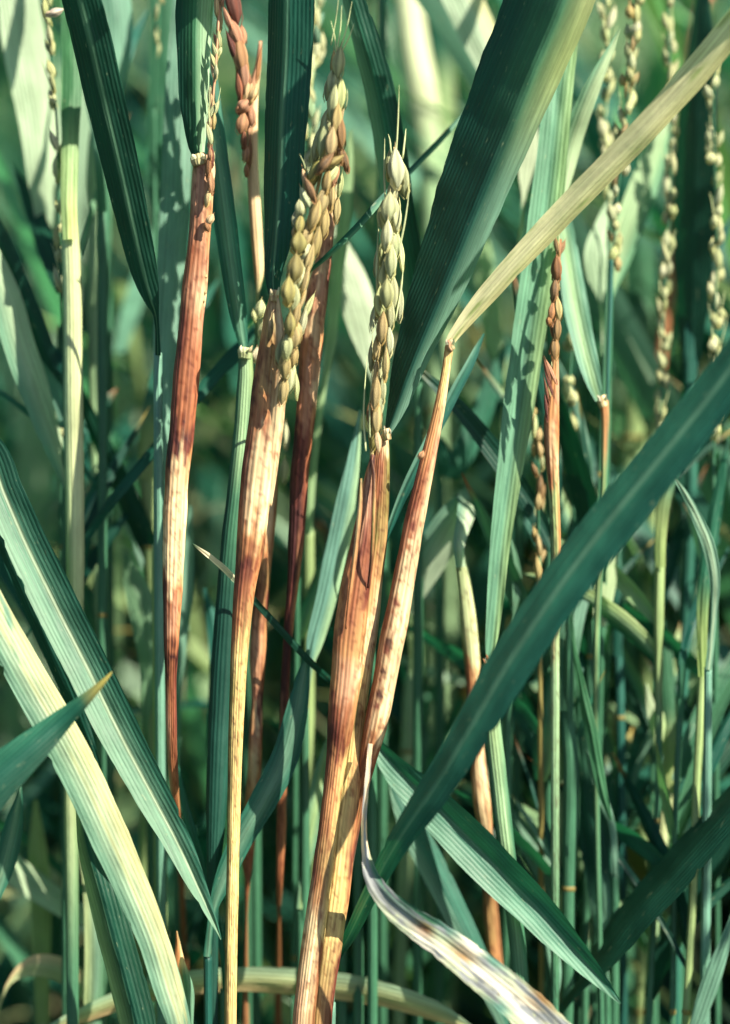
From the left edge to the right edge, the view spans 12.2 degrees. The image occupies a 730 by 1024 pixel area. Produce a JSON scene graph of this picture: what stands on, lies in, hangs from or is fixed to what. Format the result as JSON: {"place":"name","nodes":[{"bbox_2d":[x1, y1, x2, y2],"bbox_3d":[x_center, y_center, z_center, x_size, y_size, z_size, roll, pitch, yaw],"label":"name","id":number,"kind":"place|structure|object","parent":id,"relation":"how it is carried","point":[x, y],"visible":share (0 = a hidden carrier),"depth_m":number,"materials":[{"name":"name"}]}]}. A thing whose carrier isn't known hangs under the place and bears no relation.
{"place":"outdoors","nodes":[
{"label":"outdoors","id":0,"kind":"place"},
{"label":"ground","id":1,"kind":"structure","parent":0,"visible":0},
{"bbox_2d":[0,786,22,898],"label":"rice leaf","id":2,"kind":"object","parent":1,"relation":"on","point":[10,838],"visible":1,"depth_m":0.71,"materials":[{"name":"green plant"}]},
{"bbox_2d":[0,219,60,382],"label":"rice leaf","id":3,"kind":"object","parent":1,"relation":"on","point":[43,342],"visible":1,"depth_m":0.73,"materials":[{"name":"green plant"}]},
{"bbox_2d":[0,0,62,300],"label":"rice leaf","id":4,"kind":"object","parent":1,"relation":"on","point":[23,34],"visible":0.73,"depth_m":0.74,"materials":[{"name":"green plant"}]},
{"bbox_2d":[0,251,64,489],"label":"rice leaf","id":5,"kind":"object","parent":1,"relation":"on","point":[23,358],"visible":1,"depth_m":0.73,"materials":[{"name":"green plant"}]},
{"bbox_2d":[28,800,51,1023],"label":"rice leaf","id":6,"kind":"object","parent":1,"relation":"on","point":[40,915],"visible":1,"depth_m":0.75,"materials":[{"name":"green plant"}]},
{"bbox_2d":[0,954,83,1006],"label":"rice leaf","id":7,"kind":"object","parent":1,"relation":"on","point":[49,966],"visible":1,"depth_m":0.73,"materials":[{"name":"plant"}]},
{"bbox_2d":[8,854,83,924],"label":"rice leaf","id":8,"kind":"object","parent":1,"relation":"on","point":[31,882],"visible":0.68,"depth_m":0.74,"materials":[{"name":"green plant"}]},
{"bbox_2d":[0,535,101,771],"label":"rice leaf","id":9,"kind":"object","parent":1,"relation":"on","point":[62,681],"visible":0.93,"depth_m":0.71,"materials":[{"name":"green plant"}]},
{"bbox_2d":[0,672,111,810],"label":"rice leaf","id":10,"kind":"object","parent":1,"relation":"on","point":[23,756],"visible":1,"depth_m":0.68,"materials":[{"name":"green plant"}]},
{"bbox_2d":[0,106,112,1023],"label":"rice stalk","id":11,"kind":"object","parent":1,"relation":"on","point":[102,303],"visible":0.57,"depth_m":0.73,"materials":[{"name":"green plant"}]},
{"bbox_2d":[0,0,129,1016],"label":"rice stalk","id":12,"kind":"object","parent":1,"relation":"on","point":[47,242],"visible":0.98,"depth_m":0.73,"materials":[{"name":"green plant"}]},
{"bbox_2d":[0,9,148,1023],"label":"rice stalk","id":13,"kind":"object","parent":1,"relation":"on","point":[55,864],"visible":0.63,"depth_m":0.74,"materials":[{"name":"green plant"}]},
{"bbox_2d":[81,868,107,1023],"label":"rice leaf","id":14,"kind":"object","parent":1,"relation":"on","point":[95,980],"visible":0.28,"depth_m":0.73,"materials":[{"name":"green plant"}]},
{"bbox_2d":[40,0,149,1023],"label":"rice stalk","id":15,"kind":"object","parent":1,"relation":"on","point":[77,515],"visible":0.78,"depth_m":0.72,"materials":[{"name":"green plant"}]},
{"bbox_2d":[0,590,190,1023],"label":"rice leaf","id":16,"kind":"object","parent":1,"relation":"on","point":[70,754],"visible":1,"depth_m":0.69,"materials":[{"name":"plant"}]},
{"bbox_2d":[57,325,153,887],"bbox_3d":[-0.055,0.306,0.795,0.026,0.701,0.023,0,10,0],"label":"rice leaf","id":17,"kind":"object","parent":1,"relation":"on","point":[138,520],"visible":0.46,"depth_m":0.74,"materials":[{"name":"green plant"}]},
{"bbox_2d":[0,439,220,939],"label":"rice leaf","id":18,"kind":"object","parent":1,"relation":"on","point":[65,623],"visible":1,"depth_m":0.70,"materials":[{"name":"green plant"}]},
{"bbox_2d":[62,0,166,1023],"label":"rice leaf","id":19,"kind":"object","parent":1,"relation":"on","point":[96,60],"visible":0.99,"depth_m":0.70,"materials":[{"name":"green plant"}]},
{"bbox_2d":[76,812,155,1023],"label":"rice leaf","id":20,"kind":"object","parent":1,"relation":"on","point":[131,997],"visible":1,"depth_m":0.70,"materials":[{"name":"green plant"}]},
{"bbox_2d":[102,0,131,1023],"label":"stalk","id":21,"kind":"object","parent":1,"relation":"on","point":[119,15],"visible":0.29,"depth_m":0.75,"materials":[{"name":"green plant"}]},
{"bbox_2d":[123,553,154,1010],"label":"rice leaf","id":22,"kind":"object","parent":1,"relation":"on","point":[138,593],"visible":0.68,"depth_m":0.73,"materials":[{"name":"green plant"}]},
{"bbox_2d":[25,325,261,1023],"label":"rice leaf","id":23,"kind":"object","parent":1,"relation":"on","point":[223,365],"visible":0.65,"depth_m":0.72,"materials":[{"name":"green plant"}]},
{"bbox_2d":[146,0,172,942],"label":"rice leaf","id":24,"kind":"object","parent":1,"relation":"on","point":[165,18],"visible":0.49,"depth_m":0.76,"materials":[{"name":"green plant"}]},
{"bbox_2d":[152,0,191,1023],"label":"rice leaf","id":25,"kind":"object","parent":1,"relation":"on","point":[174,214],"visible":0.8,"depth_m":0.72,"materials":[{"name":"green plant"}]},
{"bbox_2d":[153,0,204,952],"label":"rice stalk","id":26,"kind":"object","parent":1,"relation":"on","point":[195,927],"visible":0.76,"depth_m":0.74,"materials":[{"name":"green plant"}]},
{"bbox_2d":[175,931,183,965],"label":"rice leaf","id":27,"kind":"object","parent":1,"relation":"on","point":[178,952],"visible":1,"depth_m":0.71,"materials":[{"name":"orange plant"}]},
{"bbox_2d":[173,506,192,955],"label":"plant stem","id":28,"kind":"object","parent":1,"relation":"on","point":[186,609],"visible":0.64,"depth_m":0.74,"materials":[{"name":"green plant"}]},
{"bbox_2d":[178,957,194,1023],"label":"rice leaf","id":29,"kind":"object","parent":1,"relation":"on","point":[188,987],"visible":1,"depth_m":0.71,"materials":[{"name":"green plant"}]},
{"bbox_2d":[134,279,242,977],"bbox_3d":[-0.045,0.303,0.788,0.018,0.710,0.061,7,12,33],"label":"rice stalk","id":30,"kind":"object","parent":1,"relation":"on","point":[146,441],"visible":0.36,"depth_m":0.74,"materials":[{"name":"green plant"}]},
{"bbox_2d":[163,0,223,968],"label":"rice stalk","id":31,"kind":"object","parent":1,"relation":"on","point":[196,60],"visible":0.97,"depth_m":0.70,"materials":[{"name":"brown plant"}]},
{"bbox_2d":[178,766,224,1023],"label":"rice leaf","id":32,"kind":"object","parent":1,"relation":"on","point":[188,820],"visible":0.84,"depth_m":0.72,"materials":[{"name":"green plant"}]},
{"bbox_2d":[203,588,214,745],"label":"rice leaf","id":33,"kind":"object","parent":1,"relation":"on","point":[210,611],"visible":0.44,"depth_m":0.73,"materials":[{"name":"green plant"}]},
{"bbox_2d":[204,37,265,1023],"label":"rice stalk","id":34,"kind":"object","parent":1,"relation":"on","point":[226,229],"visible":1,"depth_m":0.71,"materials":[{"name":"green plant"}]},
{"bbox_2d":[223,0,263,1023],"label":"rice stalk","id":35,"kind":"object","parent":1,"relation":"on","point":[247,87],"visible":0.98,"depth_m":0.71,"materials":[{"name":"brown plant"}]},
{"bbox_2d":[203,649,309,1023],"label":"rice leaf","id":36,"kind":"object","parent":1,"relation":"on","point":[270,788],"visible":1,"depth_m":0.71,"materials":[{"name":"green plant"}]},
{"bbox_2d":[51,967,468,1023],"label":"rice leaf","id":37,"kind":"object","parent":1,"relation":"on","point":[280,980],"visible":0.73,"depth_m":0.73,"materials":[{"name":"plant"}]},
{"bbox_2d":[242,471,277,1023],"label":"rice stalk","id":38,"kind":"object","parent":1,"relation":"on","point":[258,645],"visible":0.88,"depth_m":0.72,"materials":[{"name":"brown plant"}]},
{"bbox_2d":[192,544,346,1023],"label":"rice leaf","id":39,"kind":"object","parent":1,"relation":"on","point":[326,676],"visible":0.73,"depth_m":0.71,"materials":[{"name":"green plant"}]},
{"bbox_2d":[224,0,353,1023],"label":"rice stalk","id":40,"kind":"object","parent":1,"relation":"on","point":[288,198],"visible":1,"depth_m":0.70,"materials":[{"name":"brown plant"}]},
{"bbox_2d":[274,191,336,1023],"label":"rice stalk","id":41,"kind":"object","parent":1,"relation":"on","point":[310,350],"visible":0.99,"depth_m":0.71,"materials":[{"name":"brown plant"}]},
{"bbox_2d":[296,738,326,974],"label":"rice leaf","id":42,"kind":"object","parent":1,"relation":"on","point":[316,793],"visible":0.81,"depth_m":0.72,"materials":[{"name":"green plant"}]},
{"bbox_2d":[291,0,357,1023],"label":"rice stalk","id":43,"kind":"object","parent":1,"relation":"on","point":[303,615],"visible":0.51,"depth_m":0.73,"materials":[{"name":"green plant"}]},
{"bbox_2d":[303,130,352,883],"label":"rice leaf","id":44,"kind":"object","parent":1,"relation":"on","point":[342,230],"visible":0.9,"depth_m":0.73,"materials":[{"name":"green plant"}]},
{"bbox_2d":[300,410,361,927],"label":"rice leaf","id":45,"kind":"object","parent":1,"relation":"on","point":[333,562],"visible":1,"depth_m":0.72,"materials":[{"name":"green plant"}]},
{"bbox_2d":[243,115,460,1023],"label":"rice leaf","id":46,"kind":"object","parent":1,"relation":"on","point":[357,226],"visible":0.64,"depth_m":0.74,"materials":[{"name":"green plant"}]},
{"bbox_2d":[332,226,387,1023],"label":"rice leaf","id":47,"kind":"object","parent":1,"relation":"on","point":[357,302],"visible":0.57,"depth_m":0.74,"materials":[{"name":"green plant"}]},
{"bbox_2d":[0,0,729,1023],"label":"rice crop","id":48,"kind":"object","parent":1,"relation":"on","point":[634,360],"visible":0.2,"depth_m":0.89,"materials":[{"name":"green plant"}]},
{"bbox_2d":[343,0,422,1023],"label":"rice leaf","id":49,"kind":"object","parent":1,"relation":"on","point":[379,89],"visible":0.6,"depth_m":0.72,"materials":[{"name":"green plant"}]},
{"bbox_2d":[319,0,446,1023],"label":"rice stalk","id":50,"kind":"object","parent":1,"relation":"on","point":[415,54],"visible":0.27,"depth_m":0.81,"materials":[{"name":"green plant"}]},
{"bbox_2d":[279,451,537,1023],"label":"rice stalk","id":51,"kind":"object","parent":1,"relation":"on","point":[402,709],"visible":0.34,"depth_m":0.76,"materials":[{"name":"green plant"}]},
{"bbox_2d":[367,333,484,1023],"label":"rice leaf","id":52,"kind":"object","parent":1,"relation":"on","point":[454,392],"visible":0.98,"depth_m":0.72,"materials":[{"name":"plant"}]},
{"bbox_2d":[377,0,494,802],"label":"rice leaf","id":53,"kind":"object","parent":1,"relation":"on","point":[473,22],"visible":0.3,"depth_m":0.75,"materials":[{"name":"green plant"}]},
{"bbox_2d":[315,13,563,1012],"bbox_3d":[0.012,0.252,0.862,0.051,0.784,0.066,5,11,26],"label":"rice stalk","id":54,"kind":"object","parent":1,"relation":"on","point":[443,64],"visible":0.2,"depth_m":0.82,"materials":[{"name":"green plant"}]},
{"bbox_2d":[292,0,595,1023],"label":"rice stalk","id":55,"kind":"object","parent":1,"relation":"on","point":[526,54],"visible":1,"depth_m":0.70,"materials":[{"name":"brown plant"}]},
{"bbox_2d":[389,785,511,1023],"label":"rice leaf","id":56,"kind":"object","parent":1,"relation":"on","point":[429,861],"visible":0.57,"depth_m":0.72,"materials":[{"name":"green plant"}]},
{"bbox_2d":[410,494,502,963],"bbox_3d":[0.031,0.328,0.769,0.013,0.667,0.058,-7,12,-35],"label":"rice stalk","id":57,"kind":"object","parent":1,"relation":"on","point":[445,535],"visible":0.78,"depth_m":0.72,"materials":[{"name":"beige plant"}]},
{"bbox_2d":[434,342,507,1023],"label":"rice leaf","id":58,"kind":"object","parent":1,"relation":"on","point":[455,463],"visible":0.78,"depth_m":0.76,"materials":[{"name":"plant"}]},
{"bbox_2d":[407,400,559,996],"bbox_3d":[0.029,0.312,0.781,0.020,0.694,0.061,-6,12,-33],"label":"rice stalk","id":59,"kind":"object","parent":1,"relation":"on","point":[539,725],"visible":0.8,"depth_m":0.73,"materials":[{"name":"green plant"}]},
{"bbox_2d":[353,743,620,1023],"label":"rice leaf","id":60,"kind":"object","parent":1,"relation":"on","point":[481,856],"visible":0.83,"depth_m":0.71,"materials":[{"name":"green plant"}]},
{"bbox_2d":[476,239,508,946],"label":"rice leaf","id":61,"kind":"object","parent":1,"relation":"on","point":[491,321],"visible":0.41,"depth_m":0.77,"materials":[{"name":"green plant"}]},
{"bbox_2d":[502,539,521,970],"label":"plant stem","id":62,"kind":"object","parent":1,"relation":"on","point":[507,746],"visible":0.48,"depth_m":0.73,"materials":[{"name":"plant"}]},
{"bbox_2d":[512,129,537,858],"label":"rice leaf","id":63,"kind":"object","parent":1,"relation":"on","point":[526,170],"visible":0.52,"depth_m":0.74,"materials":[{"name":"green plant"}]},
{"bbox_2d":[453,582,604,1023],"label":"rice stalk","id":64,"kind":"object","parent":1,"relation":"on","point":[571,737],"visible":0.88,"depth_m":0.72,"materials":[{"name":"green plant"}]},
{"bbox_2d":[481,44,577,984],"bbox_3d":[0.037,0.260,0.762,0.026,0.803,0.084,0,10,0],"label":"leaf blade","id":65,"kind":"object","parent":1,"relation":"on","point":[533,303],"visible":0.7,"depth_m":0.71,"materials":[{"name":"green plant"}]},
{"bbox_2d":[332,338,729,1023],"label":"rice leaf","id":66,"kind":"object","parent":1,"relation":"on","point":[632,496],"visible":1,"depth_m":0.67,"materials":[{"name":"green plant"}]},
{"bbox_2d":[334,9,729,997],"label":"rice stalk","id":67,"kind":"object","parent":1,"relation":"on","point":[668,103],"visible":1,"depth_m":0.70,"materials":[{"name":"beige plant"}]},
{"bbox_2d":[361,743,570,1023],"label":"rice leaf","id":68,"kind":"object","parent":67,"relation":"attached to","point":[509,994],"visible":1,"depth_m":0.68,"materials":[{"name":"beige plant"}]},
{"bbox_2d":[489,633,585,958],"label":"rice stalk","id":69,"kind":"object","parent":1,"relation":"on","point":[520,827],"visible":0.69,"depth_m":0.73,"materials":[{"name":"green plant"}]},
{"bbox_2d":[422,237,654,1011],"bbox_3d":[0.047,0.298,0.771,0.056,0.726,0.058,-7,12,-34],"label":"rice stalk","id":70,"kind":"object","parent":1,"relation":"on","point":[485,438],"visible":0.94,"depth_m":0.71,"materials":[{"name":"green plant"}]},
{"bbox_2d":[546,946,561,991],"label":"rice leaf","id":71,"kind":"object","parent":1,"relation":"on","point":[548,951],"visible":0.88,"depth_m":0.72,"materials":[{"name":"green plant"}]},
{"bbox_2d":[480,222,649,1023],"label":"rice stalk","id":72,"kind":"object","parent":1,"relation":"on","point":[575,459],"visible":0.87,"depth_m":0.72,"materials":[{"name":"green plant"}]},
{"bbox_2d":[463,317,689,1023],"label":"rice stalk","id":73,"kind":"object","parent":1,"relation":"on","point":[570,395],"visible":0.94,"depth_m":0.73,"materials":[{"name":"green plant"}]},
{"bbox_2d":[544,29,619,1002],"bbox_3d":[0.046,0.277,0.772,0.015,0.766,0.023,0,10,0],"label":"rice leaf","id":74,"kind":"object","parent":1,"relation":"on","point":[583,109],"visible":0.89,"depth_m":0.72,"materials":[{"name":"green plant"}]},
{"bbox_2d":[477,430,696,1023],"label":"rice stalk","id":75,"kind":"object","parent":1,"relation":"on","point":[632,768],"visible":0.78,"depth_m":0.74,"materials":[{"name":"green plant"}]},
{"bbox_2d":[543,341,632,1023],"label":"rice stalk","id":76,"kind":"object","parent":1,"relation":"on","point":[586,643],"visible":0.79,"depth_m":0.73,"materials":[{"name":"green plant"}]},
{"bbox_2d":[565,611,611,819],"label":"rice leaf","id":77,"kind":"object","parent":1,"relation":"on","point":[572,661],"visible":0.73,"depth_m":0.72,"materials":[{"name":"green plant"}]},
{"bbox_2d":[574,683,611,1023],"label":"rice leaf","id":78,"kind":"object","parent":1,"relation":"on","point":[586,834],"visible":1,"depth_m":0.73,"materials":[{"name":"green plant"}]},
{"bbox_2d":[459,582,729,1023],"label":"rice stalk","id":79,"kind":"object","parent":1,"relation":"on","point":[668,751],"visible":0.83,"depth_m":0.74,"materials":[{"name":"green plant"}]},
{"bbox_2d":[584,191,612,1023],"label":"rice leaf","id":80,"kind":"object","parent":1,"relation":"on","point":[595,258],"visible":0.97,"depth_m":0.74,"materials":[{"name":"green plant"}]},
{"bbox_2d":[476,0,723,1023],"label":"rice stalk","id":81,"kind":"object","parent":1,"relation":"on","point":[606,140],"visible":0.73,"depth_m":0.74,"materials":[{"name":"green plant"}]},
{"bbox_2d":[584,748,618,1023],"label":"rice leaf","id":82,"kind":"object","parent":1,"relation":"on","point":[614,975],"visible":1,"depth_m":0.72,"materials":[{"name":"green plant"}]},
{"bbox_2d":[522,0,707,951],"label":"rice stalk","id":83,"kind":"object","parent":1,"relation":"on","point":[660,411],"visible":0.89,"depth_m":0.74,"materials":[{"name":"green plant"}]},
{"bbox_2d":[572,87,673,1023],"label":"rice stalk","id":84,"kind":"object","parent":1,"relation":"on","point":[640,278],"visible":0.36,"depth_m":0.79,"materials":[{"name":"green plant"}]},
{"bbox_2d":[520,0,729,1023],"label":"rice stalk","id":85,"kind":"object","parent":1,"relation":"on","point":[633,32],"visible":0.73,"depth_m":0.73,"materials":[{"name":"green plant"}]},
{"bbox_2d":[521,482,729,1023],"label":"rice stalk","id":86,"kind":"object","parent":1,"relation":"on","point":[625,624],"visible":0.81,"depth_m":0.73,"materials":[{"name":"green plant"}]},
{"bbox_2d":[560,0,695,1023],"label":"rice stalk","id":87,"kind":"object","parent":1,"relation":"on","point":[632,573],"visible":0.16,"depth_m":0.78,"materials":[{"name":"green plant"}]},
{"bbox_2d":[528,437,729,1023],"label":"rice stalk","id":88,"kind":"object","parent":1,"relation":"on","point":[688,918],"visible":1,"depth_m":0.72,"materials":[{"name":"green plant"}]},
{"bbox_2d":[606,123,669,771],"bbox_3d":[0.057,0.278,0.799,0.011,0.755,0.042,5,11,24],"label":"rice leaf","id":89,"kind":"object","parent":1,"relation":"on","point":[640,195],"visible":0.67,"depth_m":0.74,"materials":[{"name":"green plant"}]},
{"bbox_2d":[559,786,729,1013],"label":"rice leaf","id":90,"kind":"object","parent":1,"relation":"on","point":[662,885],"visible":0.94,"depth_m":0.72,"materials":[{"name":"green plant"}]},
{"bbox_2d":[645,684,658,1023],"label":"rice leaf","id":91,"kind":"object","parent":1,"relation":"on","point":[650,703],"visible":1,"depth_m":0.74,"materials":[{"name":"green plant"}]},
{"bbox_2d":[612,218,729,1023],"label":"rice stalk","id":92,"kind":"object","parent":1,"relation":"on","point":[689,591],"visible":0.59,"depth_m":0.74,"materials":[{"name":"green plant"}]},
{"bbox_2d":[615,547,729,1023],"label":"rice stalk","id":93,"kind":"object","parent":1,"relation":"on","point":[645,849],"visible":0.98,"depth_m":0.72,"materials":[{"name":"green plant"}]},
{"bbox_2d":[623,66,727,1023],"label":"rice stalk","id":94,"kind":"object","parent":1,"relation":"on","point":[699,500],"visible":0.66,"depth_m":0.73,"materials":[{"name":"green plant"}]},
{"bbox_2d":[673,0,717,1023],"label":"rice leaf","id":95,"kind":"object","parent":1,"relation":"on","point":[693,231],"visible":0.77,"depth_m":0.74,"materials":[{"name":"green plant"}]},
{"bbox_2d":[675,478,719,1023],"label":"rice leaf","id":96,"kind":"object","parent":1,"relation":"on","point":[706,539],"visible":0.94,"depth_m":0.71,"materials":[{"name":"green plant"}]},
{"bbox_2d":[689,917,729,1023],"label":"rice leaf","id":97,"kind":"object","parent":1,"relation":"on","point":[709,985],"visible":1,"depth_m":0.72,"materials":[{"name":"green plant"}]}
]}

